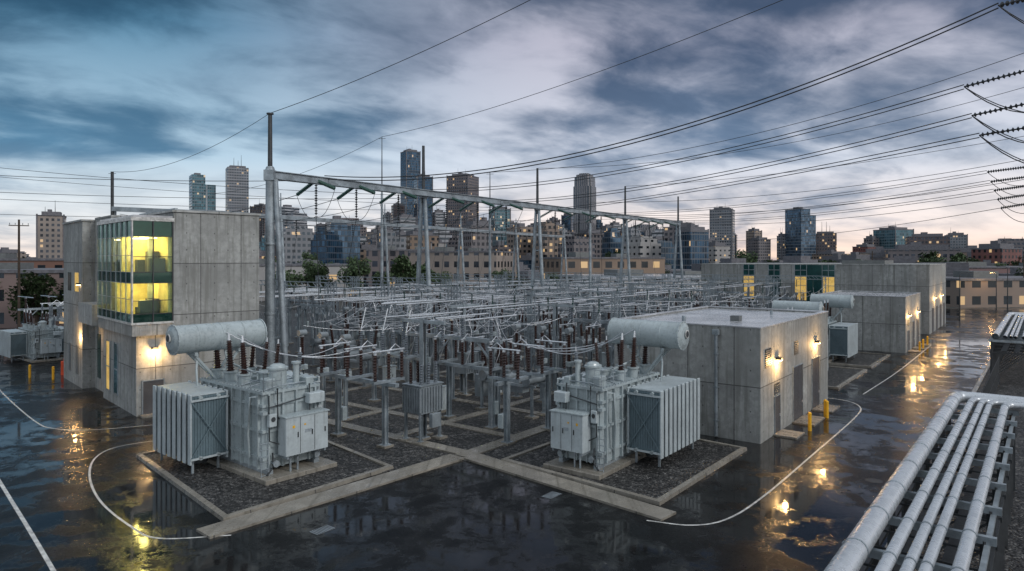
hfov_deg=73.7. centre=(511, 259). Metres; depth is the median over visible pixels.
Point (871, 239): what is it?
office tower
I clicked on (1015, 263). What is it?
tree
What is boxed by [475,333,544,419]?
circuit breaker
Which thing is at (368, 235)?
office tower
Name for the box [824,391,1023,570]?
pipe rack
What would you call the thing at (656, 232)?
city building
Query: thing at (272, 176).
line gantry
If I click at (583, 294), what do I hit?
bus support
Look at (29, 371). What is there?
bollard
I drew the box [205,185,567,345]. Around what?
line gantry
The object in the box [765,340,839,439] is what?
doors and louvres
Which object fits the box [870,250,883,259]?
city building
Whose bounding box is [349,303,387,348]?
circuit breaker
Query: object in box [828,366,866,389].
transformer pad
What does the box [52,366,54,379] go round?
bollard
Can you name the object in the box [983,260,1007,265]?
warehouse
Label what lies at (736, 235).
office tower
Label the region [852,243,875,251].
office tower
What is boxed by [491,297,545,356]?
bus support
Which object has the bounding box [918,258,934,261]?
tree
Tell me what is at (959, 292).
street lamp
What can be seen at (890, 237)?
office tower
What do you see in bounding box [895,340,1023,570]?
gravel verge
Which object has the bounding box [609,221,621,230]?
office tower
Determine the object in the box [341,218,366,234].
office tower
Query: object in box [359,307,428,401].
disconnect switch
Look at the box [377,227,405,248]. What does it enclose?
city building
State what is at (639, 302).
disconnect switch
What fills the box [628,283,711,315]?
steel portal
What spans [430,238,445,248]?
city building
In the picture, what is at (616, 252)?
tree
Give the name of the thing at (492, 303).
steel portal
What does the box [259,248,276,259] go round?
city building
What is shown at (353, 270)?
tree
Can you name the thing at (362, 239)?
city building
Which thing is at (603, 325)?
circuit breaker
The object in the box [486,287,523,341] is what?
disconnect switch
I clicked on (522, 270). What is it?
warehouse
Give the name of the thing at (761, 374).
switchgear building
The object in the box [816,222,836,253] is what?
office tower
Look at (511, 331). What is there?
disconnect switch
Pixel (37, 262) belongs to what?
brick warehouse
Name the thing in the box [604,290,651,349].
bus support
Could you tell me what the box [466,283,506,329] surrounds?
bus support
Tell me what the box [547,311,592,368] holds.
circuit breaker
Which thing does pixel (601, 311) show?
circuit breaker
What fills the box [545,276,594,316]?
steel portal
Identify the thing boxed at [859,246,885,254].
city building
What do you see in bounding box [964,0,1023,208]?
strain insulator strings
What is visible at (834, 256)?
city building
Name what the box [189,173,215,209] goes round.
office tower
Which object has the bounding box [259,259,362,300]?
office
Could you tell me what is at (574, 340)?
disconnect switch
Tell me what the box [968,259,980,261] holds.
tree
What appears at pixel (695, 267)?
warehouse
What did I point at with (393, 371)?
marshalling cabinet
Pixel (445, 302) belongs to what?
circuit breaker
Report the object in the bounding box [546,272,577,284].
steel portal
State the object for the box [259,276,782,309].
busbar tubes
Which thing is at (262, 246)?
city building
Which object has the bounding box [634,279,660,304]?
bus support
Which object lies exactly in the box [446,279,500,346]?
steel portal
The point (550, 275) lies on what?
tree
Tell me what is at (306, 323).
disconnect switch
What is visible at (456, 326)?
jumper conductors
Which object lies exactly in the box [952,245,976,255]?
city building
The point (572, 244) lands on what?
city building
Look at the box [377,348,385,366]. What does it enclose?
marshalling cabinet
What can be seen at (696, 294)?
current transformer
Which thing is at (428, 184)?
office tower
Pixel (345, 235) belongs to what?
city building
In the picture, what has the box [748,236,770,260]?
office tower
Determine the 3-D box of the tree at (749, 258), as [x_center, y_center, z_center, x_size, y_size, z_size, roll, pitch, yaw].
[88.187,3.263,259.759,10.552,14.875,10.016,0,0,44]
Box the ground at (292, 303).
[259,287,1023,307]
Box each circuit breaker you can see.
[308,312,356,369]
[325,320,379,388]
[335,300,366,340]
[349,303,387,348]
[426,314,470,356]
[435,294,463,316]
[444,303,479,346]
[468,319,521,382]
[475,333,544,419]
[506,299,542,337]
[536,303,574,393]
[537,307,576,338]
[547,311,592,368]
[558,291,582,316]
[585,293,616,325]
[587,299,623,336]
[608,316,625,366]
[637,302,672,314]
[659,292,686,311]
[738,300,772,308]
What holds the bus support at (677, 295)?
on the gravel yard at (399, 455)
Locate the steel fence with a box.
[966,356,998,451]
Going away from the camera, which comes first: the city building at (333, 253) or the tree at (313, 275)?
the tree at (313, 275)
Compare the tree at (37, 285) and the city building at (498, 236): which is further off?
the city building at (498, 236)
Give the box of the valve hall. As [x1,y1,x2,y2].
[701,260,945,333]
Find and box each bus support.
[18,294,63,322]
[284,290,332,356]
[285,287,329,346]
[325,289,363,330]
[347,298,426,381]
[363,294,409,345]
[383,313,474,400]
[386,298,437,332]
[396,283,423,314]
[408,311,516,429]
[447,281,482,304]
[464,294,507,341]
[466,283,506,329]
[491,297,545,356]
[495,306,559,346]
[547,283,588,331]
[550,287,602,344]
[558,300,634,374]
[597,286,628,317]
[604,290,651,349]
[623,303,691,315]
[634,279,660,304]
[648,287,695,310]
[657,278,688,305]
[676,281,706,305]
[701,295,756,307]
[715,282,752,307]
[742,285,790,306]
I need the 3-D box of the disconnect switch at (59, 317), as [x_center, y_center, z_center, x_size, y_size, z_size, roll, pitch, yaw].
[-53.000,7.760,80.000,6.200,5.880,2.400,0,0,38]
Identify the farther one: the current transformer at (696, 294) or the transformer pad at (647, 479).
the current transformer at (696, 294)
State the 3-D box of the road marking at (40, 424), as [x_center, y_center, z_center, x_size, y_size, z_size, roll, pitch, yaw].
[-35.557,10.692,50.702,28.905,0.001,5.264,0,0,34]
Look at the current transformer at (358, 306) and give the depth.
96.26 m
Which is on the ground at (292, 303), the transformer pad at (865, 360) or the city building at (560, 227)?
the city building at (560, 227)
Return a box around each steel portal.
[259,280,280,350]
[279,281,331,358]
[315,276,353,333]
[329,282,387,366]
[354,277,397,337]
[387,284,458,375]
[395,278,445,338]
[421,273,456,287]
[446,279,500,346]
[453,286,533,385]
[457,274,498,321]
[499,275,541,316]
[501,280,563,348]
[504,272,537,297]
[525,289,621,387]
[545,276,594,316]
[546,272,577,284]
[561,281,632,331]
[578,273,619,315]
[595,276,650,333]
[622,273,665,308]
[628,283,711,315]
[651,277,712,308]
[667,274,715,300]
[708,278,777,305]
[715,274,769,307]
[767,275,826,306]
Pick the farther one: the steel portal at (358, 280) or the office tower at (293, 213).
the office tower at (293, 213)
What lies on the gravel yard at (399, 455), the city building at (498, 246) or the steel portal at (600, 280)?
the steel portal at (600, 280)
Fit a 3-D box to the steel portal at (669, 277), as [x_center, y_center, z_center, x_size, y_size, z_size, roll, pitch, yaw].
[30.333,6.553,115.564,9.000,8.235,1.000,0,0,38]
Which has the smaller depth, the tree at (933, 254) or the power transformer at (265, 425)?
the power transformer at (265, 425)
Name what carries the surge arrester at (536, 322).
on the gravel yard at (399, 455)
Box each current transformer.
[277,297,300,337]
[297,329,352,420]
[342,307,379,347]
[355,295,380,336]
[455,308,496,346]
[510,324,573,402]
[567,306,610,359]
[603,294,638,333]
[695,293,730,306]
[778,292,813,300]
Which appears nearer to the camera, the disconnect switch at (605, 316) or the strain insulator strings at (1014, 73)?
the strain insulator strings at (1014, 73)
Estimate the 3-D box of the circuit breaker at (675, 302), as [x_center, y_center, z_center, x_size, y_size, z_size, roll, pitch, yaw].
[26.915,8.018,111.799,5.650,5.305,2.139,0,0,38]
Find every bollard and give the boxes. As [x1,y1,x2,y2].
[28,365,30,377]
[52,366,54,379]
[808,412,811,430]
[825,400,828,417]
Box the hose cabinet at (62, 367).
[61,359,63,374]
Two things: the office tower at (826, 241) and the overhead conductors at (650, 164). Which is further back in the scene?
the office tower at (826, 241)
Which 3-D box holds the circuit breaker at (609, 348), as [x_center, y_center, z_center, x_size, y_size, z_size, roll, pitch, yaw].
[11.627,8.018,63.751,5.650,5.305,2.139,0,0,38]
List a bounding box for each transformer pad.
[136,440,392,520]
[501,438,746,505]
[828,352,889,367]
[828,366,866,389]
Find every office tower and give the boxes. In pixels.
[36,209,66,257]
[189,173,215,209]
[225,165,248,212]
[250,201,264,241]
[282,205,306,227]
[314,222,326,231]
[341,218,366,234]
[366,229,396,239]
[383,211,390,228]
[391,202,404,231]
[393,207,416,231]
[400,149,420,216]
[414,171,432,230]
[433,206,444,226]
[446,173,478,235]
[479,215,488,224]
[491,205,510,234]
[549,214,559,223]
[561,213,572,229]
[573,173,595,232]
[596,220,602,228]
[598,224,617,232]
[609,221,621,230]
[632,224,655,235]
[709,206,734,257]
[735,233,737,257]
[746,228,761,252]
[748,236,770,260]
[777,228,784,259]
[785,207,815,259]
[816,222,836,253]
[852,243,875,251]
[863,233,878,245]
[873,223,913,248]
[905,232,949,248]
[944,231,967,248]
[995,237,1011,240]
[1001,237,1023,255]
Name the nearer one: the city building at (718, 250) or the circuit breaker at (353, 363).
the circuit breaker at (353, 363)
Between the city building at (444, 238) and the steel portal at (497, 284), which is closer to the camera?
the steel portal at (497, 284)
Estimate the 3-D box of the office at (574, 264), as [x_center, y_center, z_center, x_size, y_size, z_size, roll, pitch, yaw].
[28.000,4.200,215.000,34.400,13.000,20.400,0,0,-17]
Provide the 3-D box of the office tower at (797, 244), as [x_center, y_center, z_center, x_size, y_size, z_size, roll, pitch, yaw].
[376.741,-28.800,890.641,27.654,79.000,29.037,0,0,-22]
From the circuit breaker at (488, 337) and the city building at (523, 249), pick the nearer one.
the circuit breaker at (488, 337)
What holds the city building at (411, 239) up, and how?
on the ground at (292, 303)
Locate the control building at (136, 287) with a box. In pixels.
[62,208,260,417]
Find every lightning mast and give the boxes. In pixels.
[108,172,115,214]
[378,138,385,302]
[488,188,490,330]
[589,179,591,311]
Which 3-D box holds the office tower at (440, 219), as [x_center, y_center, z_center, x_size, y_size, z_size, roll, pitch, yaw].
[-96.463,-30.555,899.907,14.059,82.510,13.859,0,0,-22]
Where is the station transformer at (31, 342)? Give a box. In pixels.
[0,309,63,362]
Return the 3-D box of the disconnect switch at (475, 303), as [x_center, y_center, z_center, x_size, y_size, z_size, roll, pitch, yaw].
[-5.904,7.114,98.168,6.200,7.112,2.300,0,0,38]
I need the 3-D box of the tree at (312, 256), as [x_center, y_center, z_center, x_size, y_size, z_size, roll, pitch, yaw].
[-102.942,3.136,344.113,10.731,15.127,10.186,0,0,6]
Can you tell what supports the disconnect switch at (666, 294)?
on the gravel yard at (399, 455)
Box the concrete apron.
[196,453,675,538]
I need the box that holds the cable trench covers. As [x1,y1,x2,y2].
[256,328,604,456]
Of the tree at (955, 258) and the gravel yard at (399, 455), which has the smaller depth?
the gravel yard at (399, 455)
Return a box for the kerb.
[879,360,989,560]
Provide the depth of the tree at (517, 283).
170.12 m
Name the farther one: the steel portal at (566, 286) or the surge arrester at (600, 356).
the steel portal at (566, 286)
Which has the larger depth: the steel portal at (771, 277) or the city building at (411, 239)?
the city building at (411, 239)
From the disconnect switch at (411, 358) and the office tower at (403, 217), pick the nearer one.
the disconnect switch at (411, 358)
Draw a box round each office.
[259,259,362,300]
[366,245,434,288]
[409,247,516,292]
[539,252,665,286]
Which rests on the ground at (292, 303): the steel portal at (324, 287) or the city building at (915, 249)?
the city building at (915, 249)
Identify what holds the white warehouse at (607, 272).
on the ground at (292, 303)
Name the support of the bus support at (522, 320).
on the gravel yard at (399, 455)
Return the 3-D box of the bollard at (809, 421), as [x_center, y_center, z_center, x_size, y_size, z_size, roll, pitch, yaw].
[18.622,10.110,42.691,0.212,1.180,0.212,0,0,38]
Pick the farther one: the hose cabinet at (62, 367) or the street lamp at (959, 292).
the street lamp at (959, 292)
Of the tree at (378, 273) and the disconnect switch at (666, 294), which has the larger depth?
the tree at (378, 273)
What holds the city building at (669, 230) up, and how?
on the ground at (292, 303)
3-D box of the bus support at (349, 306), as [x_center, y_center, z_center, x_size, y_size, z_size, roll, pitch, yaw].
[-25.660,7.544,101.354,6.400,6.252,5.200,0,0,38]
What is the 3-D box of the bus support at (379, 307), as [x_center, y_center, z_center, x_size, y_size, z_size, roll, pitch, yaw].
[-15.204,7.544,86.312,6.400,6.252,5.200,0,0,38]
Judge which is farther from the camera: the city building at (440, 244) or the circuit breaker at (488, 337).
the city building at (440, 244)
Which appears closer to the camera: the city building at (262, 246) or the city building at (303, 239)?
the city building at (303, 239)
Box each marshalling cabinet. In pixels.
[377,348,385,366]
[381,365,396,387]
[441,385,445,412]
[598,352,606,367]
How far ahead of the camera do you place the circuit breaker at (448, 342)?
67.39 m
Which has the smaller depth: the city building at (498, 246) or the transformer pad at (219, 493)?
the transformer pad at (219, 493)
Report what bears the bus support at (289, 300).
on the gravel yard at (399, 455)
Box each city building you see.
[0,247,25,257]
[259,235,275,250]
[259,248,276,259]
[283,225,313,263]
[311,231,342,263]
[327,216,359,263]
[360,234,366,242]
[360,242,376,260]
[372,226,380,244]
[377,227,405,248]
[396,229,405,236]
[400,228,438,248]
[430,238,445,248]
[431,229,451,242]
[447,234,460,250]
[461,218,492,250]
[492,241,518,252]
[493,224,506,245]
[507,223,532,258]
[519,253,531,269]
[535,218,561,265]
[546,220,562,238]
[558,235,594,256]
[559,225,571,238]
[574,227,603,256]
[602,228,621,256]
[620,224,643,243]
[624,234,660,256]
[633,220,645,235]
[652,227,663,236]
[653,236,673,268]
[664,221,695,243]
[674,224,708,268]
[709,240,729,262]
[812,250,849,259]
[818,253,840,261]
[834,252,876,261]
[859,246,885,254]
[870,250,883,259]
[884,242,961,261]
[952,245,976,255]
[970,241,1022,264]
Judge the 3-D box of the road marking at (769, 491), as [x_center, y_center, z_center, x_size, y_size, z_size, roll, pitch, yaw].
[16.208,10.692,39.525,3.274,0.001,31.364,0,0,37]
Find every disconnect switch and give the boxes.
[40,300,63,324]
[301,284,329,332]
[307,290,344,335]
[318,338,404,448]
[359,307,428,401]
[366,292,413,347]
[371,285,403,334]
[388,297,441,375]
[399,297,437,339]
[433,331,512,425]
[458,285,488,334]
[473,293,520,358]
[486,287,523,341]
[487,335,566,445]
[518,311,573,367]
[534,318,601,389]
[575,288,613,341]
[585,292,634,354]
[622,292,657,316]
[645,294,692,313]
[650,286,679,304]
[665,295,706,310]
[691,300,738,307]
[706,292,741,306]
[756,293,795,308]
[786,290,819,300]
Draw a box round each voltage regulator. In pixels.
[398,318,447,444]
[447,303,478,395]
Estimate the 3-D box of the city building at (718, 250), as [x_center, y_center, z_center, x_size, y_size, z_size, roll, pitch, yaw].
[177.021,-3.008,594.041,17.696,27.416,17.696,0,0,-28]
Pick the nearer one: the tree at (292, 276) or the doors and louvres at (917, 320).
the doors and louvres at (917, 320)
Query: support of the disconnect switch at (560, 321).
on the gravel yard at (399, 455)
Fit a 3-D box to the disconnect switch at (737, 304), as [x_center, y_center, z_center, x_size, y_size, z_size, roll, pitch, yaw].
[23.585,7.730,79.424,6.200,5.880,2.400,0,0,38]
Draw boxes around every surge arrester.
[329,308,358,338]
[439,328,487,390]
[518,307,552,349]
[589,324,610,364]
[656,295,680,311]
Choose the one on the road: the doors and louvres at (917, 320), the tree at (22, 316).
the tree at (22, 316)
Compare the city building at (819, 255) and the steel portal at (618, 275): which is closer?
the steel portal at (618, 275)
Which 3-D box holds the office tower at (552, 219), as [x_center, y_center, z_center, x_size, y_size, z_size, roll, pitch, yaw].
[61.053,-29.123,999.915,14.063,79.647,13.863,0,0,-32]
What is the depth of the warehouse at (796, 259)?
183.38 m
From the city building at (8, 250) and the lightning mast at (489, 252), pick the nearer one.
the lightning mast at (489, 252)
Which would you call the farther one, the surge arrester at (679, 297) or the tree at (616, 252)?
the tree at (616, 252)
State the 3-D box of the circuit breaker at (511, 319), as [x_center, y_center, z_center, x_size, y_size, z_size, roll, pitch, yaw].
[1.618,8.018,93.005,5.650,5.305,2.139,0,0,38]
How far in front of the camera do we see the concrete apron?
30.95 m
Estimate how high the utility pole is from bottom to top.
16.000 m
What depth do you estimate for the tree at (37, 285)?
101.76 m
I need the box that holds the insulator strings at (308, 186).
[296,180,675,237]
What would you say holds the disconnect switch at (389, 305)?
on the gravel yard at (399, 455)
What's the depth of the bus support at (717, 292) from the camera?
107.21 m
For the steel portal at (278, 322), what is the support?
on the gravel yard at (399, 455)
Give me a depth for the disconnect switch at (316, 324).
89.30 m
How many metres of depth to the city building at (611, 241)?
479.34 m
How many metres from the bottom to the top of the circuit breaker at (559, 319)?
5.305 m
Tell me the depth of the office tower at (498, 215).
889.65 m
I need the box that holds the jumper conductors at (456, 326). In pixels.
[227,279,826,357]
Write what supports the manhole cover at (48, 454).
on the road
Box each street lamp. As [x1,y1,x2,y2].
[959,272,971,319]
[990,272,996,308]
[997,266,1007,312]
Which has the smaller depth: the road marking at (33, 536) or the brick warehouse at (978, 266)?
the road marking at (33, 536)
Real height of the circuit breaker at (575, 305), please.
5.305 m
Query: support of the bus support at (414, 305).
on the gravel yard at (399, 455)
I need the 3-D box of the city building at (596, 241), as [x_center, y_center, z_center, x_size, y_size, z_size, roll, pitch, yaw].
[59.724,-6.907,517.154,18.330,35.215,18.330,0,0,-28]
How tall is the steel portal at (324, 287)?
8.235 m
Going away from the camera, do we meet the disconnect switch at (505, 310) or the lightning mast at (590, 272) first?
the disconnect switch at (505, 310)
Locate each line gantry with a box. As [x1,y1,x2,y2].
[111,206,204,214]
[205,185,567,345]
[263,112,684,370]
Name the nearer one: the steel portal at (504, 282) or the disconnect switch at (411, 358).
the disconnect switch at (411, 358)
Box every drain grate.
[309,525,335,535]
[541,491,561,498]
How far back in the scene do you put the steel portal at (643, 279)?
120.58 m
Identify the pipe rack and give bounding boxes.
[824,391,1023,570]
[988,312,1023,372]
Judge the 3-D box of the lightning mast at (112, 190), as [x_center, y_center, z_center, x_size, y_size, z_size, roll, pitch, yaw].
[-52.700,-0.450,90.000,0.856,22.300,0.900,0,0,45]
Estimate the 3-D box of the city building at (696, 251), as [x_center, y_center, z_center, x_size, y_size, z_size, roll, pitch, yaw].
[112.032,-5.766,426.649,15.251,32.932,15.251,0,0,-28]
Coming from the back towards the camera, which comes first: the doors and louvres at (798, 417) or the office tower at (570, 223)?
the office tower at (570, 223)
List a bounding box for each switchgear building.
[614,306,839,443]
[820,290,931,352]
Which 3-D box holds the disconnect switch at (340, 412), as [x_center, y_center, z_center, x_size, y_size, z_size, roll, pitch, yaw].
[-8.900,7.730,40.200,6.200,5.880,2.400,0,0,38]
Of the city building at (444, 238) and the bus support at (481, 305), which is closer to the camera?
the bus support at (481, 305)
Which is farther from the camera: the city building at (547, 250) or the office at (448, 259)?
the city building at (547, 250)
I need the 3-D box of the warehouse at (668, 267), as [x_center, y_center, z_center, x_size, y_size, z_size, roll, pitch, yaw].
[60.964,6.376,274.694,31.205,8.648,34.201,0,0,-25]
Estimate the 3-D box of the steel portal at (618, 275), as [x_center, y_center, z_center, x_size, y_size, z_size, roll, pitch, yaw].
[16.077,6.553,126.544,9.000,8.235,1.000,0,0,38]
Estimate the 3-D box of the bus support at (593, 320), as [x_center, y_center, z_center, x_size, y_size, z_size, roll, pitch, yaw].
[6.894,7.144,57.201,6.400,7.052,5.200,0,0,38]
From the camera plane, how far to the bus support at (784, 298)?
93.21 m
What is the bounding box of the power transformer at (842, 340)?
[810,294,857,361]
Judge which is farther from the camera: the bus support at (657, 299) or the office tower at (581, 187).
the office tower at (581, 187)
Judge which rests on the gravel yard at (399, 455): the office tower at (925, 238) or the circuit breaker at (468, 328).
the circuit breaker at (468, 328)
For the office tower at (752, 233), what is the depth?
956.60 m
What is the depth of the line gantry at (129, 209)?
90.14 m
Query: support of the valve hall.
on the road
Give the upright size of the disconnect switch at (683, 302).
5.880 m
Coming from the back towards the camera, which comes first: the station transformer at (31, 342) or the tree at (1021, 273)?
the tree at (1021, 273)
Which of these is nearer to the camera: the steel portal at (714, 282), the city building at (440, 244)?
the steel portal at (714, 282)
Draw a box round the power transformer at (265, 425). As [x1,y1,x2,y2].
[153,319,336,485]
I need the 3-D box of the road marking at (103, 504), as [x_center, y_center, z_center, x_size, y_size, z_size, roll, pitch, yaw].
[-17.458,10.692,32.449,4.366,0.001,17.263,0,0,-34]
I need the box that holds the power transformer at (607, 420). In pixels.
[543,317,699,479]
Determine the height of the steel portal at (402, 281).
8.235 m
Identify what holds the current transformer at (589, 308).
on the gravel yard at (399, 455)
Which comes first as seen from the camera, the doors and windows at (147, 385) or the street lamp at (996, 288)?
the doors and windows at (147, 385)
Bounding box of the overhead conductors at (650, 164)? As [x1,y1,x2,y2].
[0,0,1023,297]
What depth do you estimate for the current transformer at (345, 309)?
70.44 m
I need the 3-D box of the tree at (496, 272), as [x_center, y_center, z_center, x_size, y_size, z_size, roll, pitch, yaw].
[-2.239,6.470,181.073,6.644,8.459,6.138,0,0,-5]
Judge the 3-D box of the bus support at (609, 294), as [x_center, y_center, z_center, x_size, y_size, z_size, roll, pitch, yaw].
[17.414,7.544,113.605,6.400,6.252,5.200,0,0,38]
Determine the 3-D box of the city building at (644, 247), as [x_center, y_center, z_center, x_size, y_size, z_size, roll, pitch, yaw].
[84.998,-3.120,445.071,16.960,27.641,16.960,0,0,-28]
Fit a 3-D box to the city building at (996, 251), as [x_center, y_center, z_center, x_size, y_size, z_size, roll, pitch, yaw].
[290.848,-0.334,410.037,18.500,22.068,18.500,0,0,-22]
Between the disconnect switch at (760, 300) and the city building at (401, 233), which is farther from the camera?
the city building at (401, 233)
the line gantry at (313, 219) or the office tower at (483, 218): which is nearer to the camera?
the line gantry at (313, 219)
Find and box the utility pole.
[9,219,28,328]
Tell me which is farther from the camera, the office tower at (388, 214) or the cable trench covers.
the office tower at (388, 214)
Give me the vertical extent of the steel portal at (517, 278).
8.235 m
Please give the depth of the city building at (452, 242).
566.39 m
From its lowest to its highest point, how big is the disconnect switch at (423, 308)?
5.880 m
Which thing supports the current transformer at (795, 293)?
on the gravel yard at (399, 455)
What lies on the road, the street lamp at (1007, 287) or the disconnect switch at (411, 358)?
the street lamp at (1007, 287)
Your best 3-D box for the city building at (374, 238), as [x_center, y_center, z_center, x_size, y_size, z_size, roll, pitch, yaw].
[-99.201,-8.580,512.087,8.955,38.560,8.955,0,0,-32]
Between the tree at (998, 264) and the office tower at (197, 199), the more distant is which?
the office tower at (197, 199)
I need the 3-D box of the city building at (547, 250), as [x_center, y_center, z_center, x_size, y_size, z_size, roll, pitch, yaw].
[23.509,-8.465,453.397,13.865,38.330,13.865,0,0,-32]
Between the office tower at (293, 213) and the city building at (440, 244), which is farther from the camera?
the office tower at (293, 213)
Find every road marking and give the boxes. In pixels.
[0,390,146,429]
[0,479,55,570]
[88,441,230,538]
[647,398,861,525]
[863,345,930,393]
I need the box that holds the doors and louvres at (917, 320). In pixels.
[908,318,931,352]
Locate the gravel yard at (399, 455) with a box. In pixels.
[256,308,642,471]
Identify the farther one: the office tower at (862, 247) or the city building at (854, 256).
the office tower at (862, 247)
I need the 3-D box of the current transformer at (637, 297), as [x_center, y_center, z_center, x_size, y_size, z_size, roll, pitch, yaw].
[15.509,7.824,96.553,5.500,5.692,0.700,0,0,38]
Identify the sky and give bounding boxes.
[0,0,1023,259]
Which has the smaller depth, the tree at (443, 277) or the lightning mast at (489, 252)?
the lightning mast at (489, 252)
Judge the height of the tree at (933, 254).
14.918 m
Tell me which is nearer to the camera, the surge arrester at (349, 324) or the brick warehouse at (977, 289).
the surge arrester at (349, 324)
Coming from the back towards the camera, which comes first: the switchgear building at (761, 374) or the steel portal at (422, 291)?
the steel portal at (422, 291)
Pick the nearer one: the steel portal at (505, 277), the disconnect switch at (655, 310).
the disconnect switch at (655, 310)
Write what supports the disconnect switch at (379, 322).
on the gravel yard at (399, 455)
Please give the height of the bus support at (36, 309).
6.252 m
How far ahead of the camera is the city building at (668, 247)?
452.83 m
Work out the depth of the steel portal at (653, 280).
91.38 m
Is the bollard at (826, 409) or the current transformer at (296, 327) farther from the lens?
the current transformer at (296, 327)
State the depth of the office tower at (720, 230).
887.62 m
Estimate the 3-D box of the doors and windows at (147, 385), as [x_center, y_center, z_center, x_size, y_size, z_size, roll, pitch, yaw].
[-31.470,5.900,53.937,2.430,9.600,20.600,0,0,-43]
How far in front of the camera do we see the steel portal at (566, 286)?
73.96 m
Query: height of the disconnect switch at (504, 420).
5.880 m
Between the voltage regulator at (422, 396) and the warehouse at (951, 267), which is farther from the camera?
the warehouse at (951, 267)
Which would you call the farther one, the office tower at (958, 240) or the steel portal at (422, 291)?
the office tower at (958, 240)
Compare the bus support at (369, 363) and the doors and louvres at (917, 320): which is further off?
the doors and louvres at (917, 320)
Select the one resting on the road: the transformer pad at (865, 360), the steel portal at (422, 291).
the transformer pad at (865, 360)
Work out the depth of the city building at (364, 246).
461.57 m
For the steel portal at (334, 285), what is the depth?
70.64 m
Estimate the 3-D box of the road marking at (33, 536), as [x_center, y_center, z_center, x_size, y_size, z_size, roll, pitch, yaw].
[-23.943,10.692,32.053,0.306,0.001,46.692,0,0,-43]
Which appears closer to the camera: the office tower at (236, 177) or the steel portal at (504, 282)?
the steel portal at (504, 282)
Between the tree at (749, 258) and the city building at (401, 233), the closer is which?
the tree at (749, 258)
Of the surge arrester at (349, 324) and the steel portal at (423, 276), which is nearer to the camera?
the surge arrester at (349, 324)
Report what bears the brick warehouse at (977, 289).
on the ground at (292, 303)
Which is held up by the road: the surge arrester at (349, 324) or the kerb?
the kerb
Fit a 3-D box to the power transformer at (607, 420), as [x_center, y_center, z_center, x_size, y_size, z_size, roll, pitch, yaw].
[5.535,7.008,37.061,6.355,7.285,8.360,0,0,38]
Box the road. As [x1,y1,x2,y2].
[0,308,1023,570]
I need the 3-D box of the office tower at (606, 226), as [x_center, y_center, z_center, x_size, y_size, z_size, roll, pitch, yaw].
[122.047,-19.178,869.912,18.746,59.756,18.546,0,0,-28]
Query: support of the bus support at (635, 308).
on the gravel yard at (399, 455)
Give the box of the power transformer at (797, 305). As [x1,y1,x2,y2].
[772,300,823,310]
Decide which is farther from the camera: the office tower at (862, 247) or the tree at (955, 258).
the office tower at (862, 247)
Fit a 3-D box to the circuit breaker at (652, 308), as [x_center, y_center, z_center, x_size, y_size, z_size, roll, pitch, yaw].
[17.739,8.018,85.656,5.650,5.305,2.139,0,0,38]
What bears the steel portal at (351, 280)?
on the gravel yard at (399, 455)
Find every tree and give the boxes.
[3,270,59,325]
[10,290,63,320]
[55,283,63,310]
[264,270,301,294]
[294,259,325,302]
[297,251,316,262]
[307,265,334,303]
[337,255,371,295]
[372,271,393,290]
[390,254,421,292]
[409,263,434,292]
[432,271,452,285]
[491,268,511,287]
[507,276,528,293]
[544,273,558,285]
[604,250,620,256]
[736,249,757,262]
[918,251,943,261]
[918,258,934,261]
[920,256,947,261]
[949,255,968,261]
[956,252,973,261]
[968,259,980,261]
[994,262,1006,265]
[1007,260,1019,265]
[1014,268,1022,275]
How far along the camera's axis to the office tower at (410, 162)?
990.66 m
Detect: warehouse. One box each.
[0,253,63,267]
[0,263,63,327]
[517,266,538,282]
[556,269,700,303]
[665,265,690,273]
[671,258,745,273]
[754,256,841,262]
[894,256,968,275]
[946,271,1023,307]
[963,262,1022,272]
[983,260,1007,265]
[999,267,1022,275]
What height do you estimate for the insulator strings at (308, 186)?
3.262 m
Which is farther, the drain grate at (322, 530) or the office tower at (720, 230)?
the office tower at (720, 230)
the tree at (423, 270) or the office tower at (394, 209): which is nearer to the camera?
the tree at (423, 270)
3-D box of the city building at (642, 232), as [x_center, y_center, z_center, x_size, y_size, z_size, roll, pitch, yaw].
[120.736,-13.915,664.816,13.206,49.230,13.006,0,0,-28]
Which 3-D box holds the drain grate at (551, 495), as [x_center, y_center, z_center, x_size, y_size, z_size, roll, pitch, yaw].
[1.800,10.688,31.000,0.600,0.016,0.900,0,0,38]
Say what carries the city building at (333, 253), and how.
on the ground at (292, 303)
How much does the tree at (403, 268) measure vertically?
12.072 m
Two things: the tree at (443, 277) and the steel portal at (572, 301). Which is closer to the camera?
the steel portal at (572, 301)
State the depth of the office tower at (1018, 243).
590.16 m
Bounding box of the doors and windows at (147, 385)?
[68,272,164,417]
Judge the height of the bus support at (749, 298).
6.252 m
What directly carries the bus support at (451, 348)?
on the gravel yard at (399, 455)
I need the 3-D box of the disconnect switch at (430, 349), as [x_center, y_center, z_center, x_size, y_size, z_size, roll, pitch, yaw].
[-9.199,7.114,64.522,6.200,7.112,2.300,0,0,38]
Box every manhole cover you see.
[39,452,55,455]
[865,478,882,483]
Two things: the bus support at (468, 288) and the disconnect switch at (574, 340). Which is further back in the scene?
the bus support at (468, 288)
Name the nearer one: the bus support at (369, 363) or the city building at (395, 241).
the bus support at (369, 363)
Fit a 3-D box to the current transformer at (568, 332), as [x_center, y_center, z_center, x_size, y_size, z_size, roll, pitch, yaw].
[2.255,7.824,51.340,5.500,5.692,0.700,0,0,38]
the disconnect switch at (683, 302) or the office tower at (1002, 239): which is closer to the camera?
the disconnect switch at (683, 302)

